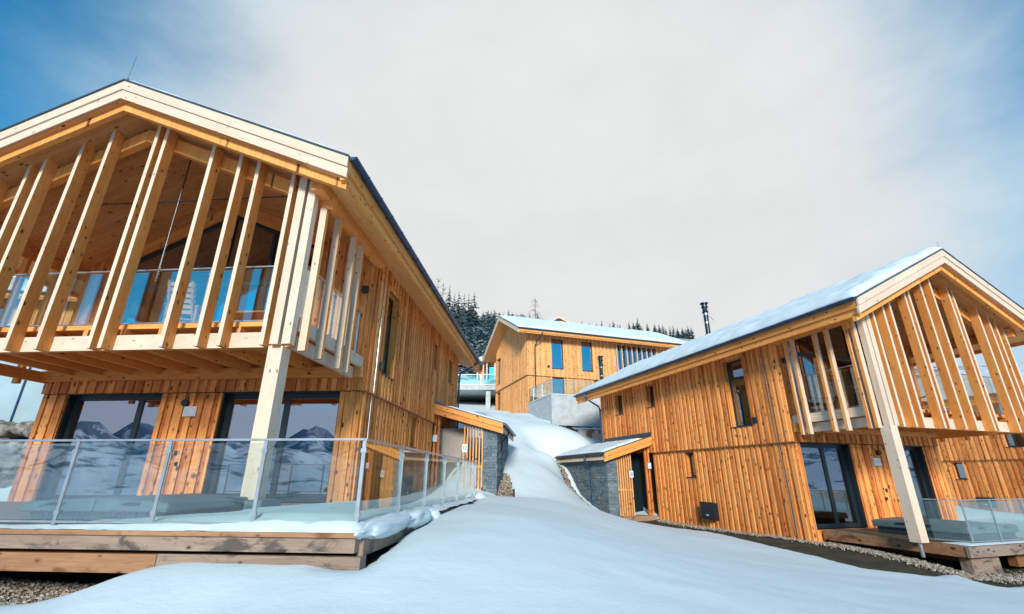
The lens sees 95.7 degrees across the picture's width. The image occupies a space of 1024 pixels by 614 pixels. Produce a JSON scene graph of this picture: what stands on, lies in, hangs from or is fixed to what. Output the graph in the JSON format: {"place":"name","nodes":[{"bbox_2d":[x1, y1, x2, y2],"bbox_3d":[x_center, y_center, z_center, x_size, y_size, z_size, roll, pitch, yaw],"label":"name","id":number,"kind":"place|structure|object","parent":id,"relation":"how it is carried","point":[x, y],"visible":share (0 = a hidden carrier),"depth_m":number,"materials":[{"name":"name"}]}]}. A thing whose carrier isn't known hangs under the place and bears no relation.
{"place":"outdoors","nodes":[
{"label":"outdoors","id":0,"kind":"place"},
{"bbox_2d":[0,361,45,423],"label":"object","id":1,"kind":"structure","parent":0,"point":[21,402],"depth_m":16.46,"materials":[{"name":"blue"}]},
{"bbox_2d":[0,577,96,604],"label":"gravel","id":2,"kind":"structure","parent":0,"point":[14,591],"depth_m":6.09,"materials":[{"name":"grey gravel"}]},
{"bbox_2d":[0,401,1023,613],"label":"snow ground","id":3,"kind":"structure","parent":0,"point":[546,539],"depth_m":6.04,"materials":[{"name":"white snow"}]},
{"bbox_2d":[0,57,515,507],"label":"chalet","id":4,"kind":"object","parent":3,"relation":"on","point":[153,241],"visible":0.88,"depth_m":11.42,"materials":[{"name":"brown wood"}]},
{"bbox_2d":[53,393,162,443],"bbox_3d":[-10.826,3.697,12.348,2.840,2.710,0.280,-1,-20,4],"label":"sliding door","id":5,"kind":"structure","parent":4,"relation":"in","point":[86,416],"depth_m":12.70,"materials":[{"name":"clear glass"}]},
{"bbox_2d":[130,215,314,324],"bbox_3d":[-8.580,-0.634,13.650,5.900,4.750,0.084,-1,-20,4],"label":"gable window","id":6,"kind":"structure","parent":4,"relation":"in","point":[265,240],"depth_m":14.04,"materials":[{"name":"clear glass"}]},
{"bbox_2d":[235,310,264,321],"bbox_3d":[-6.015,0.572,11.336,1.800,0.740,0.830,-1,-20,4],"label":"table","id":7,"kind":"object","parent":4,"relation":"on","point":[250,315],"visible":0.08,"depth_m":11.30,"materials":[{"name":"brown wood"}]},
{"bbox_2d":[202,391,339,501],"bbox_3d":[-6.116,3.580,11.995,3.290,2.710,0.280,-1,-20,4],"label":"sliding door","id":8,"kind":"structure","parent":4,"relation":"in","point":[299,470],"depth_m":12.08,"materials":[{"name":"clear glass"}]},
{"bbox_2d":[382,293,398,380],"bbox_3d":[-3.875,0.866,14.421,0.320,2.670,1.060,-1,-20,4],"label":"window","id":9,"kind":"structure","parent":4,"relation":"in","point":[388,358],"depth_m":14.84,"materials":[{"name":"black glass"}]},
{"bbox_2d":[410,417,415,447],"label":"window","id":10,"kind":"structure","parent":4,"relation":"in","point":[412,426],"depth_m":16.88,"materials":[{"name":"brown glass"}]},
{"bbox_2d":[433,345,436,370],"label":"window","id":11,"kind":"structure","parent":4,"relation":"in","point":[435,353],"depth_m":20.31,"materials":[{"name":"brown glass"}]},
{"bbox_2d":[448,361,451,384],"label":"window","id":12,"kind":"structure","parent":4,"relation":"in","point":[449,377],"depth_m":23.22,"materials":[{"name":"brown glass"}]},
{"bbox_2d":[439,428,466,461],"bbox_3d":[-2.596,6.914,19.855,1.270,3.340,0.124,-1,-20,4],"label":"entrance door","id":13,"kind":"structure","parent":4,"relation":"in","point":[451,439],"depth_m":20.23,"materials":[{"name":"metal"}]},
{"bbox_2d":[457,356,495,408],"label":"chalet","id":14,"kind":"object","parent":3,"relation":"on","point":[482,388],"visible":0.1,"depth_m":53.45,"materials":[{"name":"concrete"}]},
{"bbox_2d":[484,366,493,379],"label":"window","id":15,"kind":"structure","parent":14,"relation":"in","point":[490,368],"depth_m":56.63,"materials":[{"name":"blue glass"}]},
{"bbox_2d":[528,394,601,427],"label":"concrete terrace","id":16,"kind":"structure","parent":3,"relation":"on","point":[564,410],"depth_m":33.89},
{"bbox_2d":[529,379,593,401],"bbox_3d":[6.351,7.221,37.746,9.215,1.142,5.550,7,-21,-17],"label":"terrace railing","id":17,"kind":"object","parent":16,"relation":"on","point":[540,391],"visible":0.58,"depth_m":35.56,"materials":[{"name":"glass"}]},
{"bbox_2d":[482,315,686,412],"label":"chalet","id":18,"kind":"object","parent":3,"relation":"on","point":[525,354],"visible":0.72,"depth_m":41.19,"materials":[{"name":"brown wood"}]},
{"bbox_2d":[496,358,500,385],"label":"window","id":19,"kind":"structure","parent":18,"relation":"in","point":[499,361],"depth_m":46.81,"materials":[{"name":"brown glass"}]},
{"bbox_2d":[497,392,499,409],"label":"window","id":20,"kind":"structure","parent":18,"relation":"in","point":[498,395],"depth_m":45.95,"materials":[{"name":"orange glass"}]},
{"bbox_2d":[551,338,563,369],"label":"window","id":21,"kind":"structure","parent":18,"relation":"in","point":[557,349],"depth_m":40.30,"materials":[{"name":"blue glass"}]},
{"bbox_2d":[552,377,563,393],"bbox_3d":[3.905,7.178,39.147,1.100,2.420,0.180,7,-21,-17],"label":"window","id":22,"kind":"structure","parent":18,"relation":"in","point":[558,385],"depth_m":39.38,"materials":[{"name":"blue glass"}]},
{"bbox_2d":[581,342,593,371],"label":"window","id":23,"kind":"structure","parent":18,"relation":"in","point":[586,349],"depth_m":41.15,"materials":[{"name":"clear glass"}]},
{"bbox_2d":[615,345,655,369],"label":"window","id":24,"kind":"structure","parent":18,"relation":"in","point":[618,346],"depth_m":42.68,"materials":[{"name":"blue glass"}]},
{"bbox_2d":[577,427,602,439],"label":"retaining wall","id":25,"kind":"structure","parent":3,"relation":"on","point":[594,433],"depth_m":32.29,"materials":[{"name":"concrete"}]},
{"bbox_2d":[554,243,1023,556],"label":"chalet","id":26,"kind":"object","parent":3,"relation":"on","point":[755,424],"visible":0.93,"depth_m":16.48,"materials":[{"name":"brown wood"}]},
{"bbox_2d":[615,394,623,415],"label":"window","id":27,"kind":"structure","parent":26,"relation":"in","point":[618,399],"depth_m":26.78,"materials":[{"name":"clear glass"}]},
{"bbox_2d":[622,456,643,511],"bbox_3d":[6.091,9.337,23.439,1.070,3.440,0.060,7,-21,-17],"label":"entrance door","id":28,"kind":"structure","parent":26,"relation":"in","point":[637,489],"depth_m":23.62,"materials":[{"name":"metal"}]},
{"bbox_2d":[646,385,654,407],"bbox_3d":[7.203,4.588,23.786,0.320,1.140,0.660,7,-21,-17],"label":"window","id":29,"kind":"structure","parent":26,"relation":"in","point":[649,389],"depth_m":24.01,"materials":[{"name":"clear glass"}]},
{"bbox_2d":[685,452,696,477],"bbox_3d":[8.003,6.975,20.496,0.320,1.070,0.660,7,-21,-17],"label":"window","id":30,"kind":"structure","parent":26,"relation":"in","point":[689,456],"depth_m":20.69,"materials":[{"name":"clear glass"}]},
{"bbox_2d":[723,358,752,427],"bbox_3d":[9.025,3.416,18.463,0.320,2.670,1.060,7,-21,-17],"label":"window","id":31,"kind":"structure","parent":26,"relation":"in","point":[733,371],"depth_m":18.65,"materials":[{"name":"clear glass"}]},
{"bbox_2d":[797,442,867,528],"bbox_3d":[10.871,6.084,15.886,2.370,2.710,0.280,7,-21,-17],"label":"sliding door","id":32,"kind":"structure","parent":26,"relation":"in","point":[836,501],"depth_m":16.03,"materials":[{"name":"clear glass"}]},
{"bbox_2d":[788,324,889,412],"bbox_3d":[13.059,2.216,17.984,6.200,4.430,0.084,7,-21,-17],"label":"gable window","id":33,"kind":"structure","parent":26,"relation":"in","point":[815,396],"depth_m":17.44,"materials":[{"name":"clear glass"}]},
{"bbox_2d":[903,446,942,518],"bbox_3d":[14.675,6.537,17.088,2.040,2.710,0.280,7,-21,-17],"label":"sliding door","id":34,"kind":"structure","parent":26,"relation":"in","point":[917,466],"depth_m":17.40,"materials":[{"name":"black glass"}]},
{"bbox_2d":[936,361,1023,505],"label":"chalet","id":35,"kind":"object","parent":3,"relation":"on","point":[981,467],"visible":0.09,"depth_m":29.03,"materials":[{"name":"brown wood"}]},
{"bbox_2d":[951,462,967,479],"bbox_3d":[29.251,10.690,30.206,0.320,1.070,0.660,7,-21,-17],"label":"window","id":36,"kind":"structure","parent":35,"relation":"in","point":[959,471],"depth_m":30.34,"materials":[{"name":"clear glass"}]},
{"bbox_2d":[995,412,1023,447],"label":"window","id":37,"kind":"structure","parent":35,"relation":"in","point":[1011,440],"depth_m":28.02,"materials":[{"name":"clear glass"}]},
{"bbox_2d":[0,425,1023,587],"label":"earth ground","id":38,"kind":"structure","parent":0,"point":[861,560],"depth_m":12.10,"materials":[{"name":"gravel"}]},
{"bbox_2d":[0,420,33,443],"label":"boulder wall","id":39,"kind":"structure","parent":38,"relation":"on","point":[9,430],"depth_m":15.51,"materials":[{"name":"grey stone"}]},
{"bbox_2d":[0,500,473,572],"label":"timber deck","id":40,"kind":"structure","parent":38,"relation":"on","point":[83,550],"depth_m":5.48,"materials":[{"name":"brown wood"}]},
{"bbox_2d":[28,493,247,520],"bbox_3d":[-5.711,3.139,7.298,2.205,0.323,2.037,-1,-20,4],"label":"hot tub","id":41,"kind":"object","parent":40,"relation":"on","point":[181,504],"visible":0.36,"depth_m":7.04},
{"bbox_2d":[0,438,475,525],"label":"deck railing","id":42,"kind":"object","parent":40,"relation":"on","point":[79,481],"visible":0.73,"depth_m":5.96,"materials":[{"name":"glass"}]},
{"bbox_2d":[0,496,476,532],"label":"deck snow","id":43,"kind":"structure","parent":40,"relation":"on","point":[334,517],"depth_m":5.65,"materials":[{"name":"white snow"}]},
{"bbox_2d":[243,499,280,509],"bbox_3d":[-4.232,3.446,7.995,0.450,0.235,0.600,-1,-20,4],"label":"tub step","id":44,"kind":"object","parent":40,"relation":"on","point":[248,504],"visible":0.39,"depth_m":7.82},
{"bbox_2d":[354,513,411,539],"bbox_3d":[-1.688,2.933,6.192,0.266,0.289,2.178,-1,-20,4],"label":"snow lump","id":45,"kind":"object","parent":40,"relation":"on","point":[388,525],"visible":0.99,"depth_m":5.90,"materials":[{"name":"white snow"}]},
{"bbox_2d":[406,508,431,529],"bbox_3d":[-1.565,3.482,7.606,0.327,0.306,1.517,-1,-20,4],"label":"snow lump","id":46,"kind":"object","parent":40,"relation":"on","point":[422,516],"visible":0.82,"depth_m":7.39,"materials":[{"name":"white snow"}]},
{"bbox_2d":[428,508,440,522],"bbox_3d":[-1.440,3.842,8.419,0.308,0.347,0.474,-1,-20,4],"label":"snow lump","id":47,"kind":"object","parent":40,"relation":"on","point":[435,513],"visible":0.33,"depth_m":8.32,"materials":[{"name":"white snow"}]},
{"bbox_2d":[474,492,485,500],"bbox_3d":[-1.008,5.817,14.061,0.532,0.383,0.764,-1,-20,4],"label":"snow lump","id":48,"kind":"object","parent":38,"relation":"on","point":[479,495],"visible":0.33,"depth_m":13.88,"materials":[{"name":"white snow"}]},
{"bbox_2d":[497,473,512,496],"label":"gravel","id":49,"kind":"structure","parent":38,"relation":"on","point":[505,484],"depth_m":19.39,"materials":[{"name":"beige gravel"}]},
{"bbox_2d":[558,464,591,506],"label":"gravel","id":50,"kind":"structure","parent":38,"relation":"on","point":[567,480],"depth_m":25.01,"materials":[{"name":"beige gravel"}]},
{"bbox_2d":[822,528,1023,574],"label":"timber deck","id":51,"kind":"structure","parent":38,"relation":"on","point":[983,559],"depth_m":12.26,"materials":[{"name":"brown wood"}]},
{"bbox_2d":[872,517,1016,540],"bbox_3d":[12.727,6.528,13.711,2.207,0.413,2.578,7,-21,-17],"label":"hot tub","id":52,"kind":"object","parent":51,"relation":"on","point":[948,529],"visible":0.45,"depth_m":13.15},
{"bbox_2d":[917,498,1023,543],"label":"deck railing","id":53,"kind":"object","parent":51,"relation":"on","point":[989,520],"visible":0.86,"depth_m":12.17,"materials":[{"name":"glass"}]},
{"bbox_2d":[941,539,1023,545],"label":"deck snow","id":54,"kind":"structure","parent":51,"relation":"on","point":[990,543],"depth_m":11.86,"materials":[{"name":"white snow"}]},
{"bbox_2d":[0,0,1023,365],"label":"sky","id":55,"kind":"structure","parent":0,"point":[649,162],"materials":[{"name":"white"}]},
{"bbox_2d":[458,337,986,379],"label":"hillside","id":56,"kind":"structure","parent":0,"point":[465,377],"depth_m":99.65,"materials":[{"name":"white snow"}]},
{"bbox_2d":[445,287,456,317],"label":"spruce tree","id":57,"kind":"object","parent":56,"relation":"on","point":[449,299],"visible":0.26,"depth_m":124.84,"materials":[{"name":"green plant"}]},
{"bbox_2d":[451,297,456,313],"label":"spruce tree","id":58,"kind":"object","parent":56,"relation":"on","point":[454,311],"visible":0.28,"depth_m":130.63,"materials":[{"name":"green plant"}]},
{"bbox_2d":[454,295,467,330],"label":"spruce tree","id":59,"kind":"object","parent":56,"relation":"on","point":[458,308],"visible":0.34,"depth_m":124.26,"materials":[{"name":"green plant"}]},
{"bbox_2d":[456,303,466,328],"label":"spruce tree","id":60,"kind":"object","parent":56,"relation":"on","point":[462,321],"visible":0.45,"depth_m":117.47,"materials":[{"name":"green plant"}]},
{"bbox_2d":[464,295,472,324],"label":"spruce tree","id":61,"kind":"object","parent":56,"relation":"on","point":[468,310],"visible":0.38,"depth_m":125.65,"materials":[{"name":"green plant"}]},
{"bbox_2d":[466,298,475,329],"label":"spruce tree","id":62,"kind":"object","parent":56,"relation":"on","point":[470,320],"visible":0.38,"depth_m":118.94,"materials":[{"name":"green plant"}]},
{"bbox_2d":[468,292,482,328],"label":"spruce tree","id":63,"kind":"object","parent":56,"relation":"on","point":[477,322],"visible":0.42,"depth_m":126.56,"materials":[{"name":"green plant"}]},
{"bbox_2d":[456,310,525,375],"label":"forest","id":64,"kind":"object","parent":56,"relation":"on","point":[477,338],"visible":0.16,"depth_m":94.81,"materials":[{"name":"green plant"}]},
{"bbox_2d":[530,299,542,318],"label":"bare tree","id":65,"kind":"object","parent":56,"relation":"on","point":[535,315],"visible":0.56,"depth_m":159.24,"materials":[{"name":"grey plant"}]},
{"bbox_2d":[550,315,573,322],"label":"chalet","id":66,"kind":"object","parent":56,"relation":"on","point":[558,318],"visible":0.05,"depth_m":95.90,"materials":[{"name":"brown wood"}]},
{"bbox_2d":[635,320,640,329],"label":"spruce tree","id":67,"kind":"object","parent":56,"relation":"on","point":[637,327],"visible":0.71,"depth_m":197.81,"materials":[{"name":"green plant"}]},
{"bbox_2d":[675,328,680,337],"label":"spruce tree","id":68,"kind":"object","parent":56,"relation":"on","point":[678,335],"visible":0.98,"depth_m":191.24,"materials":[{"name":"green plant"}]},
{"bbox_2d":[680,328,685,338],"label":"spruce tree","id":69,"kind":"object","parent":56,"relation":"on","point":[682,333],"visible":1,"depth_m":190.55,"materials":[{"name":"green plant"}]},
{"bbox_2d":[686,328,693,338],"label":"spruce tree","id":70,"kind":"object","parent":56,"relation":"on","point":[688,333],"visible":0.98,"depth_m":189.48,"materials":[{"name":"green plant"}]},
{"bbox_2d":[656,519,1023,584],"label":"gravel","id":71,"kind":"structure","parent":0,"point":[992,577],"depth_m":12.30,"materials":[{"name":"grey gravel"}]},
{"bbox_2d":[840,369,861,407],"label":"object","id":72,"kind":"object","parent":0,"point":[850,386],"visible":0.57,"depth_m":14.73,"materials":[{"name":"clear glass"}]}
]}

